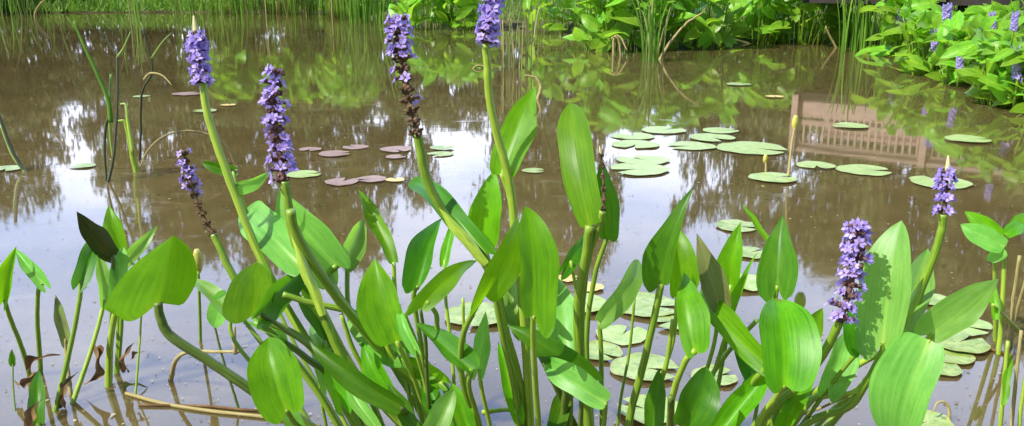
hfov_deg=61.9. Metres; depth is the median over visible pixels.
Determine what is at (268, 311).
pickerelweed shoot
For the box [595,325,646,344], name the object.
lily pad
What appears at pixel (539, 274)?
pickerelweed shoot
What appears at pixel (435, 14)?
pickerelweed clump
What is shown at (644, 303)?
lily pad
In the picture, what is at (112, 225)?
pickerelweed shoot
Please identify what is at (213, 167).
pickerelweed shoot
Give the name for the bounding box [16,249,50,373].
pickerelweed shoot
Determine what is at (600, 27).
pickerelweed clump
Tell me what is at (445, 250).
pickerelweed shoot
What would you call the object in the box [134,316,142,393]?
bare stalk
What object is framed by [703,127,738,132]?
lily pad
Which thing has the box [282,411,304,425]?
pickerelweed shoot
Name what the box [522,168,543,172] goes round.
lily pad
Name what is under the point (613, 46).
dead reed
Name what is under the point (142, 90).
water rush
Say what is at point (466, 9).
pickerelweed clump
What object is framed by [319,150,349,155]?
lily pad
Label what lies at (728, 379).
lily pad
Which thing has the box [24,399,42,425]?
dead leaf
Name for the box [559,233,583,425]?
pickerelweed shoot
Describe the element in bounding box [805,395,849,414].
bare stalk
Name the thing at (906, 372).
pickerelweed shoot
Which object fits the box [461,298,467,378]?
bare stalk
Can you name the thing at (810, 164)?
lily pad
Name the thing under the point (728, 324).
pickerelweed shoot
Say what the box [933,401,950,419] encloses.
broken stem
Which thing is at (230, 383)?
bare stalk
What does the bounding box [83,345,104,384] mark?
dead leaf
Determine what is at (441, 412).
pickerelweed shoot
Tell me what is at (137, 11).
cattail clump
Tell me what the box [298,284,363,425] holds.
pickerelweed shoot
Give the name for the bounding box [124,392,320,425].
floating stem
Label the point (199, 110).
lily pad
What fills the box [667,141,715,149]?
lily pad
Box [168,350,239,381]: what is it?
broken stem
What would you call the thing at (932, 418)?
lily pad
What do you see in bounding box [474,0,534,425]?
pickerelweed flower stalk
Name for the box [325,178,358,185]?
lily pad
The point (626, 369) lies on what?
bare stalk
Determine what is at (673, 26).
pickerelweed clump
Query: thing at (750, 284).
lily pad
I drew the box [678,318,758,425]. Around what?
bare stalk
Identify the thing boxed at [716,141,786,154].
lily pad
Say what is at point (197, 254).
water lily bud
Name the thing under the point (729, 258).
pickerelweed shoot
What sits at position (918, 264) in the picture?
pickerelweed shoot
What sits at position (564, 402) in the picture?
bare stalk
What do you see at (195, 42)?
pickerelweed flower stalk
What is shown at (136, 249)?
pickerelweed shoot
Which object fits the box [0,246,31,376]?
pickerelweed shoot
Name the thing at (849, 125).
lily pad
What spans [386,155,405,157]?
lily pad
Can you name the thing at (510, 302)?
pickerelweed shoot
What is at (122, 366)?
dead leaf
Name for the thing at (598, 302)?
lily pad
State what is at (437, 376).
pickerelweed shoot
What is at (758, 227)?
pickerelweed shoot
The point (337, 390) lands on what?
pickerelweed shoot
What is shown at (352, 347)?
bare stalk
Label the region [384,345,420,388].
bare stalk
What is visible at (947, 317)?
pickerelweed shoot
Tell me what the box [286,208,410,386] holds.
bare stalk
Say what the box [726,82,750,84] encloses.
lily pad
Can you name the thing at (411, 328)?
bare stalk
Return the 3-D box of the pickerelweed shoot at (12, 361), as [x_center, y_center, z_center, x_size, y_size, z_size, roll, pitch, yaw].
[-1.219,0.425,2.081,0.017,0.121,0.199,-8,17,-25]
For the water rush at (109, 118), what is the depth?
4.35 m
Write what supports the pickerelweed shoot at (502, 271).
on the water
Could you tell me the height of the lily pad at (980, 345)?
0.006 m
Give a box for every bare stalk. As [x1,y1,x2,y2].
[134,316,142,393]
[214,328,239,407]
[263,326,323,373]
[282,292,449,391]
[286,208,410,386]
[318,340,327,425]
[339,313,381,425]
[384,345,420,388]
[404,314,418,345]
[419,308,430,415]
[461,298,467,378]
[499,298,525,421]
[539,359,577,425]
[560,390,568,425]
[616,298,635,425]
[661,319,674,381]
[667,394,674,425]
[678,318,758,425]
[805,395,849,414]
[806,390,857,402]
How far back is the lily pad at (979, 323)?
2.51 m
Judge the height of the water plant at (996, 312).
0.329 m
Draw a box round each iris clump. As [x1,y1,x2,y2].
[837,0,870,51]
[862,0,889,52]
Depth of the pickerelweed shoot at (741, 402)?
1.40 m
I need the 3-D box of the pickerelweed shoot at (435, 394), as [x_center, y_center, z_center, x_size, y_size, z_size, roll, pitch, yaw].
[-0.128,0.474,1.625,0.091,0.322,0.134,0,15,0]
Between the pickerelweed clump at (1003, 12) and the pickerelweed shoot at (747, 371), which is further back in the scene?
the pickerelweed clump at (1003, 12)
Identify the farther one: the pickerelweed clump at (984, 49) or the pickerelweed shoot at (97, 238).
the pickerelweed clump at (984, 49)
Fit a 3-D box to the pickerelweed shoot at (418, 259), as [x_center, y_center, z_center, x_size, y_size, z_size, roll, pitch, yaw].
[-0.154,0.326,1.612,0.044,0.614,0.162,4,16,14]
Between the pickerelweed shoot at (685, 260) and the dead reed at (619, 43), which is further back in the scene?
the dead reed at (619, 43)
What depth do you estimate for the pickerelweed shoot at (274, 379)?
1.50 m
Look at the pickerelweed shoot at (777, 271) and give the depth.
1.50 m
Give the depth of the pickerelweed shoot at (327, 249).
1.70 m
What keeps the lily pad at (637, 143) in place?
on the water
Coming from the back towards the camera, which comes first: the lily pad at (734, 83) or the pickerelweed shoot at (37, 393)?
the lily pad at (734, 83)
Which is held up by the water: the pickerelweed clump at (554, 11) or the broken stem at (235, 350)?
the pickerelweed clump at (554, 11)
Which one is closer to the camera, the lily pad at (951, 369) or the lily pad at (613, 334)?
the lily pad at (951, 369)
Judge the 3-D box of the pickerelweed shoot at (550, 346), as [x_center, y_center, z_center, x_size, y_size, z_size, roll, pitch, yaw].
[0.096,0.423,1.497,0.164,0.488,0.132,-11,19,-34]
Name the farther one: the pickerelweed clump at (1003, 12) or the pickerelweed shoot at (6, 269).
the pickerelweed clump at (1003, 12)
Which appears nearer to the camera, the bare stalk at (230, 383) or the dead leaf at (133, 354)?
the bare stalk at (230, 383)
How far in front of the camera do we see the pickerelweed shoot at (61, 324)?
2.15 m
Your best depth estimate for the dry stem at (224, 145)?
4.62 m
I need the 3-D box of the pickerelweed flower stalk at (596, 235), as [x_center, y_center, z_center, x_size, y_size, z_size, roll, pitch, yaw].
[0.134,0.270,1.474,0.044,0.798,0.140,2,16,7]
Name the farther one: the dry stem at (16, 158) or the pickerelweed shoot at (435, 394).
the dry stem at (16, 158)
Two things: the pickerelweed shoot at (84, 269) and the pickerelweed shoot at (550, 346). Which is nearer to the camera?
the pickerelweed shoot at (550, 346)
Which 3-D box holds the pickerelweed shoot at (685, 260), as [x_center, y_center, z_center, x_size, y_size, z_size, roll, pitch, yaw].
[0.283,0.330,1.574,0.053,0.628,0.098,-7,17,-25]
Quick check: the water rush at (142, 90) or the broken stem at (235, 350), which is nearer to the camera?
the broken stem at (235, 350)
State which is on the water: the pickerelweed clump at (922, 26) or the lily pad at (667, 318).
the lily pad at (667, 318)
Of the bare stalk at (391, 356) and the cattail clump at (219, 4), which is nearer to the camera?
the bare stalk at (391, 356)
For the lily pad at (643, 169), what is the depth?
4.60 m
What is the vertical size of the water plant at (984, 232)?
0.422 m
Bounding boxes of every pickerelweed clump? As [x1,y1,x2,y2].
[388,0,460,29]
[437,0,508,30]
[521,0,592,33]
[562,0,660,51]
[625,0,708,50]
[669,0,753,49]
[724,0,796,43]
[750,0,848,44]
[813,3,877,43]
[855,0,938,56]
[889,0,991,75]
[921,10,1023,87]
[939,10,1023,107]
[965,0,1023,41]
[987,42,1023,112]
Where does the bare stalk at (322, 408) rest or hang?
on the water
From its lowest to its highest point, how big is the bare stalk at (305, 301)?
0.495 m
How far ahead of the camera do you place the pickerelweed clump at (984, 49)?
6.88 m
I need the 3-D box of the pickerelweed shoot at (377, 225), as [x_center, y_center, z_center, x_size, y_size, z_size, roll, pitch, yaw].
[-0.250,0.285,1.715,0.045,0.640,0.218,-14,21,-41]
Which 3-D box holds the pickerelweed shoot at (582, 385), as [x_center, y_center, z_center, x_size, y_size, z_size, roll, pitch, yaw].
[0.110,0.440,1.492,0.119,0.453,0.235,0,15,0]
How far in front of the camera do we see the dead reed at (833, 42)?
12.64 m
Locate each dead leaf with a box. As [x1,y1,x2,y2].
[14,372,36,387]
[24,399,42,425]
[25,354,59,372]
[55,372,77,408]
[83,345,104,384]
[119,343,133,372]
[122,381,147,389]
[131,351,145,359]
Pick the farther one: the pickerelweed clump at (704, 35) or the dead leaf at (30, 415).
the pickerelweed clump at (704, 35)
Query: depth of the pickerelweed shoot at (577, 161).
1.37 m
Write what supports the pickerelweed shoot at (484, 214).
on the water
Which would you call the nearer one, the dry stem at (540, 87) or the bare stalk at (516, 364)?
the bare stalk at (516, 364)
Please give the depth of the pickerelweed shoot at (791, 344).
1.35 m
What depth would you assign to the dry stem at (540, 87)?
7.31 m
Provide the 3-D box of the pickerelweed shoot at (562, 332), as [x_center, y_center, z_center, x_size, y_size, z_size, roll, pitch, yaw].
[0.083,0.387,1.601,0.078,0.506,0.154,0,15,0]
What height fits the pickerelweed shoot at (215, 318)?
0.418 m
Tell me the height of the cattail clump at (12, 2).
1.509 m
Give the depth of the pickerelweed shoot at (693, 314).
1.38 m
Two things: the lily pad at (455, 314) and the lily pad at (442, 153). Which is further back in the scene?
the lily pad at (442, 153)
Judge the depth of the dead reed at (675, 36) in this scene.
10.81 m
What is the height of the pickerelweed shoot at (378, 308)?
0.542 m
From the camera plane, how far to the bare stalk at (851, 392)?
1.47 m
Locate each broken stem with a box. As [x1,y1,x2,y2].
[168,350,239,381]
[232,326,237,354]
[482,407,509,414]
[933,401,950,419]
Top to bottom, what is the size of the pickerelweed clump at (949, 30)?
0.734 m
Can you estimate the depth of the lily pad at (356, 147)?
5.19 m
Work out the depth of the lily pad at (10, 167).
4.63 m
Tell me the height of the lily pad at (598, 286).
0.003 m
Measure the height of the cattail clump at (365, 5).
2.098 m
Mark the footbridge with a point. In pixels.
(966, 3)
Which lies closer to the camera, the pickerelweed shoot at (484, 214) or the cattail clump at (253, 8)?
the pickerelweed shoot at (484, 214)
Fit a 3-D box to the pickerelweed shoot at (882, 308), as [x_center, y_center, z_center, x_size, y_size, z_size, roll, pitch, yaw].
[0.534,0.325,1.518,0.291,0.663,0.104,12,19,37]
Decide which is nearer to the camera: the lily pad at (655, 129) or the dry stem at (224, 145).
the dry stem at (224, 145)
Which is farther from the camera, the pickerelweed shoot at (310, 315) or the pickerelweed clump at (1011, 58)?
the pickerelweed clump at (1011, 58)
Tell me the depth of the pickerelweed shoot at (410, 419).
1.46 m
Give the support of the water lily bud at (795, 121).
on the water
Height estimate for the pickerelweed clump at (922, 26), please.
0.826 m
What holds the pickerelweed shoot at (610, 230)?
on the water
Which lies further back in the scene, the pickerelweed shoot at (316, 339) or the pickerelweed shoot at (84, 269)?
the pickerelweed shoot at (84, 269)
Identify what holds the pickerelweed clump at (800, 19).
on the ground at (681, 46)
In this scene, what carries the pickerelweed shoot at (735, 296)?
on the water
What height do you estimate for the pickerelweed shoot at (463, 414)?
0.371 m
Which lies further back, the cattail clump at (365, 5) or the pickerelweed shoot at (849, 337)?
the cattail clump at (365, 5)
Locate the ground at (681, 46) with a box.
[0,0,1023,113]
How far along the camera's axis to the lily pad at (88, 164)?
4.69 m
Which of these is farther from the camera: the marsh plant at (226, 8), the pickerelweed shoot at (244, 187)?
the marsh plant at (226, 8)
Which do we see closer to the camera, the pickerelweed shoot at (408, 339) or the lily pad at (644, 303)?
the pickerelweed shoot at (408, 339)
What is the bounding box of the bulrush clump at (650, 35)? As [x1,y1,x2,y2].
[630,0,674,61]
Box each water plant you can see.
[960,211,1023,354]
[990,255,1023,346]
[998,330,1023,425]
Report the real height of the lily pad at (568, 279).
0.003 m
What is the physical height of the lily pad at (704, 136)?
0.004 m
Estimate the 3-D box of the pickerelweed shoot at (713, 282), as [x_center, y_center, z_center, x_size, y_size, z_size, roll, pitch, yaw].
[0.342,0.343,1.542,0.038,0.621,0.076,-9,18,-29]
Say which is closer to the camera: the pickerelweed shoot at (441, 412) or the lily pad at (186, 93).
the pickerelweed shoot at (441, 412)
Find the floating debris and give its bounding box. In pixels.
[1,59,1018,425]
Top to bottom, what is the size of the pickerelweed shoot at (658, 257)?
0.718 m
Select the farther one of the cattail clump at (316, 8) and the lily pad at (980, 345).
the cattail clump at (316, 8)
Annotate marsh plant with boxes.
[211,0,246,14]
[266,0,313,14]
[324,0,361,18]
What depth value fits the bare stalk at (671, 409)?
1.33 m
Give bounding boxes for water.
[0,12,1023,425]
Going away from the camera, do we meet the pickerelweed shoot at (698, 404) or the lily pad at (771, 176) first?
the pickerelweed shoot at (698, 404)
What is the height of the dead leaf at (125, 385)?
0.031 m
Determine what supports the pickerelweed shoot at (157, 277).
on the water
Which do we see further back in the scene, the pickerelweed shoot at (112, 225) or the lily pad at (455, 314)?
the lily pad at (455, 314)
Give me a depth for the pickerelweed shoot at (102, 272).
2.14 m
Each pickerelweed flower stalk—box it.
[175,148,342,425]
[183,15,362,425]
[257,64,366,425]
[383,12,525,425]
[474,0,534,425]
[581,146,606,425]
[751,217,874,425]
[823,155,958,425]
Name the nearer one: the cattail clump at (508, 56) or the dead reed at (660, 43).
the cattail clump at (508, 56)
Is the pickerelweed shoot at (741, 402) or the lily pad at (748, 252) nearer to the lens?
the pickerelweed shoot at (741, 402)
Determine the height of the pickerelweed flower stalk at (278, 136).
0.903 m
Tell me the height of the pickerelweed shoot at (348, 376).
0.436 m
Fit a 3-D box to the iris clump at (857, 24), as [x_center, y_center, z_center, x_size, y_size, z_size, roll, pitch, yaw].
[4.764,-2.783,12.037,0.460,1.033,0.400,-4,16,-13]
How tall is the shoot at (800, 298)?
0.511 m
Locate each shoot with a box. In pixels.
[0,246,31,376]
[8,350,15,411]
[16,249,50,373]
[27,370,45,425]
[52,243,97,411]
[54,295,72,394]
[69,257,109,403]
[77,212,118,324]
[102,205,126,373]
[103,236,317,425]
[105,246,127,386]
[116,226,157,373]
[195,279,249,362]
[202,161,343,425]
[207,290,309,419]
[222,261,399,425]
[235,173,268,213]
[238,200,384,425]
[247,316,340,425]
[247,337,303,425]
[251,273,314,354]
[275,189,425,419]
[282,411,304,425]
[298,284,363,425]
[309,326,348,425]
[309,341,422,425]
[324,368,355,425]
[339,218,366,304]
[346,390,380,425]
[347,318,424,423]
[356,259,426,418]
[359,190,414,413]
[361,342,401,425]
[387,382,419,425]
[397,304,431,403]
[400,356,456,425]
[402,219,440,391]
[405,260,475,380]
[408,176,522,425]
[416,322,481,425]
[421,381,453,425]
[422,389,455,425]
[439,228,455,384]
[450,382,475,425]
[458,216,520,425]
[468,173,501,259]
[472,312,491,425]
[490,87,536,324]
[498,342,524,425]
[503,281,530,425]
[507,325,603,425]
[518,207,558,425]
[537,279,573,425]
[543,357,610,425]
[547,395,573,425]
[557,103,601,425]
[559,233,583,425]
[585,160,619,425]
[595,259,642,425]
[625,187,693,425]
[644,369,665,425]
[661,231,699,371]
[666,273,709,425]
[673,367,719,425]
[696,234,731,368]
[700,286,763,385]
[711,372,767,425]
[712,253,756,376]
[717,223,742,389]
[734,351,756,425]
[742,215,797,383]
[743,205,772,421]
[754,298,821,425]
[763,279,998,425]
[770,292,805,425]
[773,378,815,425]
[782,308,822,392]
[792,334,859,425]
[797,220,911,425]
[801,301,859,422]
[808,332,944,425]
[814,248,934,425]
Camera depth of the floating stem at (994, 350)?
2.36 m
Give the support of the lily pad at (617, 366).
on the water
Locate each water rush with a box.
[73,21,130,181]
[118,103,139,171]
[138,27,171,159]
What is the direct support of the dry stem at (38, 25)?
in the water
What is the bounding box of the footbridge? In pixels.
[802,0,1023,12]
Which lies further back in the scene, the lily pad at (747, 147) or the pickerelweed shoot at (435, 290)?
the lily pad at (747, 147)
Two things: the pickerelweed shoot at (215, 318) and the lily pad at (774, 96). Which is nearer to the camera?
the pickerelweed shoot at (215, 318)
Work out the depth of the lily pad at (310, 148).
5.15 m
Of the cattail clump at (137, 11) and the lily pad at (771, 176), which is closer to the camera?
the lily pad at (771, 176)
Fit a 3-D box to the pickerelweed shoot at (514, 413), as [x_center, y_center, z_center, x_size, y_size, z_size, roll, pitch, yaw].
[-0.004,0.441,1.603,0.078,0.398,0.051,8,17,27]
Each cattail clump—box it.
[0,0,65,15]
[118,0,143,23]
[173,0,240,14]
[230,0,296,14]
[283,0,347,14]
[340,0,393,22]
[498,2,541,68]
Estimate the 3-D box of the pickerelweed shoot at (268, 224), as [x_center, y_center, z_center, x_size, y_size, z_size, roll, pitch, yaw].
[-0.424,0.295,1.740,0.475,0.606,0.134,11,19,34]
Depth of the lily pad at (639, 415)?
2.03 m
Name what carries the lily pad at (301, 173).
on the water
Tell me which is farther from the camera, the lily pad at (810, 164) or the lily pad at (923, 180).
the lily pad at (810, 164)
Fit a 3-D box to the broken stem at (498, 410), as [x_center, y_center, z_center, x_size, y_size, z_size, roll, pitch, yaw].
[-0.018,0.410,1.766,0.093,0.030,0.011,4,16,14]
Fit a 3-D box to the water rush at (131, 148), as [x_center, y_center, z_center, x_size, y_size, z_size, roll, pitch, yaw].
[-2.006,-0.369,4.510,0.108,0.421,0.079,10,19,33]
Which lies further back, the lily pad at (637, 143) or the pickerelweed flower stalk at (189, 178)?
the lily pad at (637, 143)
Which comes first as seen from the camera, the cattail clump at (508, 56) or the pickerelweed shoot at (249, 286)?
the pickerelweed shoot at (249, 286)
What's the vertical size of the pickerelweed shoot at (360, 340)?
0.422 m
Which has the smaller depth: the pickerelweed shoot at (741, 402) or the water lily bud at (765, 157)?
the pickerelweed shoot at (741, 402)
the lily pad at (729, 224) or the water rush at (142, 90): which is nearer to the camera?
the lily pad at (729, 224)
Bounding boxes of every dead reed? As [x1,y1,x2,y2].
[611,36,621,54]
[612,35,627,54]
[657,18,666,59]
[659,12,702,59]
[825,26,837,47]
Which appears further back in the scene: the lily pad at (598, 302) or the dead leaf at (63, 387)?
the lily pad at (598, 302)
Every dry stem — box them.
[0,114,28,171]
[0,125,23,171]
[34,0,49,38]
[139,130,235,168]
[525,75,541,98]
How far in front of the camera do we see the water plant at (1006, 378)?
1.91 m
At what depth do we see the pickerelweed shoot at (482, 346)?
1.49 m
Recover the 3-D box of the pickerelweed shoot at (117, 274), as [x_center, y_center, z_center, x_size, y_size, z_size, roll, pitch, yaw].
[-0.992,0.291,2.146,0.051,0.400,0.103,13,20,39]
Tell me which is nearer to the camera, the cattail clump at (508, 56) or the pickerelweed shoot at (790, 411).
the pickerelweed shoot at (790, 411)
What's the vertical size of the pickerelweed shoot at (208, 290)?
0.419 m
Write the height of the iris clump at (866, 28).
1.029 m
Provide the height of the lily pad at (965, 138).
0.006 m
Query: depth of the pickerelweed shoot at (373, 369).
1.60 m
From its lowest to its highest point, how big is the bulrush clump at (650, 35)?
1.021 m
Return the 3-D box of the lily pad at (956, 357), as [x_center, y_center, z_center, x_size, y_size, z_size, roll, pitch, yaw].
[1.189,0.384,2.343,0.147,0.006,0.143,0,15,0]
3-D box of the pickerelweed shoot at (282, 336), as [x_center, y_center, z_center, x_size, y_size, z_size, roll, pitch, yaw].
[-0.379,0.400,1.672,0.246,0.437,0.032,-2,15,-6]
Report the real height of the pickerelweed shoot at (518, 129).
0.863 m
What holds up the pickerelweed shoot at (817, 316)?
on the water
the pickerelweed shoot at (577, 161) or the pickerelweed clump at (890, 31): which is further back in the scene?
the pickerelweed clump at (890, 31)
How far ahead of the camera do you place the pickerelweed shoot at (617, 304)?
1.55 m
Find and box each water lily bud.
[193,249,202,341]
[763,154,767,171]
[787,115,798,176]
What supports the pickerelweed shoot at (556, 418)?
on the water
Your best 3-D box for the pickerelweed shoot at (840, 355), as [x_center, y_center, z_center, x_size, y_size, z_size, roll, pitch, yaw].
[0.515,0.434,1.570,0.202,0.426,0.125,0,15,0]
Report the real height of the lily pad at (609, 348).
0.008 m
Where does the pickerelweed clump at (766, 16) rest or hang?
on the water
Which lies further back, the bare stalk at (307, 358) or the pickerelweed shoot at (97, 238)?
the pickerelweed shoot at (97, 238)
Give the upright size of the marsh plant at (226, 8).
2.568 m
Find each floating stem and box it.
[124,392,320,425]
[138,404,258,411]
[962,340,1013,356]
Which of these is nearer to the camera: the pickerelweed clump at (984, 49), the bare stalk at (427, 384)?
the bare stalk at (427, 384)
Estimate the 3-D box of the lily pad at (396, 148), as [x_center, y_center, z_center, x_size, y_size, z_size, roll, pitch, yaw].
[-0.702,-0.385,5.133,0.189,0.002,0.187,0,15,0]
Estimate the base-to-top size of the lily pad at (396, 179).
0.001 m
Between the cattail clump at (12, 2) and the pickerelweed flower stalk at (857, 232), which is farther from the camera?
the cattail clump at (12, 2)
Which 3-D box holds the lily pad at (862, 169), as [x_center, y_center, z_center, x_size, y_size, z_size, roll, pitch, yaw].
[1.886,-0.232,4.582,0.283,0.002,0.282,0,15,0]
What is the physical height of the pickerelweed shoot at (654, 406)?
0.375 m
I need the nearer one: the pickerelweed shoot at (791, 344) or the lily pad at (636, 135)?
the pickerelweed shoot at (791, 344)
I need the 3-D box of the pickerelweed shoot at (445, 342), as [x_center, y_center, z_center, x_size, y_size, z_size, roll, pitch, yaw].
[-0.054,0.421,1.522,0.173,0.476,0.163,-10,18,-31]
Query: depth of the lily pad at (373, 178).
4.38 m
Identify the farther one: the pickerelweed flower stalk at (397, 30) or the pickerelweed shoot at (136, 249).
the pickerelweed shoot at (136, 249)
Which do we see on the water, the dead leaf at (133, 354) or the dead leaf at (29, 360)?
the dead leaf at (29, 360)
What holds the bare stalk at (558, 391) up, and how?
on the water
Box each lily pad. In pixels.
[0,165,24,170]
[69,163,95,167]
[172,92,199,94]
[194,109,216,111]
[287,170,320,177]
[299,147,321,150]
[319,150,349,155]
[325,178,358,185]
[343,145,368,148]
[356,175,385,181]
[380,146,410,151]
[385,177,404,180]
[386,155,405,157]
[427,151,453,155]
[430,145,453,149]
[445,302,496,325]
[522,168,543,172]
[559,274,576,281]
[573,293,605,311]
[587,282,603,290]
[589,340,622,359]
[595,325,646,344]
[610,163,669,174]
[610,352,678,380]
[612,132,653,138]
[612,140,659,147]
[616,155,670,163]
[617,394,677,423]
[625,292,674,316]
[642,126,685,132]
[657,314,678,328]
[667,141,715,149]
[690,133,734,140]
[691,364,737,384]
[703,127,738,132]
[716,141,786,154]
[716,219,755,231]
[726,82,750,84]
[740,274,756,290]
[743,246,761,258]
[748,172,797,181]
[766,95,782,96]
[796,161,835,167]
[833,122,868,127]
[836,164,891,175]
[909,175,972,188]
[921,410,953,425]
[925,331,990,352]
[929,294,945,304]
[940,360,962,375]
[944,134,991,141]
[944,348,975,363]
[962,319,992,335]
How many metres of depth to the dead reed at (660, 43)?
10.67 m
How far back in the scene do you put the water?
4.72 m
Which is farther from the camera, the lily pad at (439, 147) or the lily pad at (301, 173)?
the lily pad at (439, 147)
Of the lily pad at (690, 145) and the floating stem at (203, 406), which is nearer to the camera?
the floating stem at (203, 406)
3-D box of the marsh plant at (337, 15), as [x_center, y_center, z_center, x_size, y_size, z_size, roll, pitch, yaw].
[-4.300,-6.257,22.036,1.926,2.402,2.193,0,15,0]
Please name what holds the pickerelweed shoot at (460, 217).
on the water
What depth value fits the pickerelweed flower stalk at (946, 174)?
1.46 m
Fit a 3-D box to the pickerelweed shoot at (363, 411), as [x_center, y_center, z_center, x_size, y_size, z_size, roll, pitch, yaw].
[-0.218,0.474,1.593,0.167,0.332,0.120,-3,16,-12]
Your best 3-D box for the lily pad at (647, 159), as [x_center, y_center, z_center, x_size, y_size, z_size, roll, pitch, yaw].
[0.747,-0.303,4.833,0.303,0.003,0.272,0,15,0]
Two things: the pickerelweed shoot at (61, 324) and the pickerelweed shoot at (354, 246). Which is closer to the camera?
the pickerelweed shoot at (354, 246)
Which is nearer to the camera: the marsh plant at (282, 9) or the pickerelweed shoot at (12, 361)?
the pickerelweed shoot at (12, 361)
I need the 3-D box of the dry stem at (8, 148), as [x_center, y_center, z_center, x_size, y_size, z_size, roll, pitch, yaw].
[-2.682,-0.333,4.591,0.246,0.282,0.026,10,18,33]

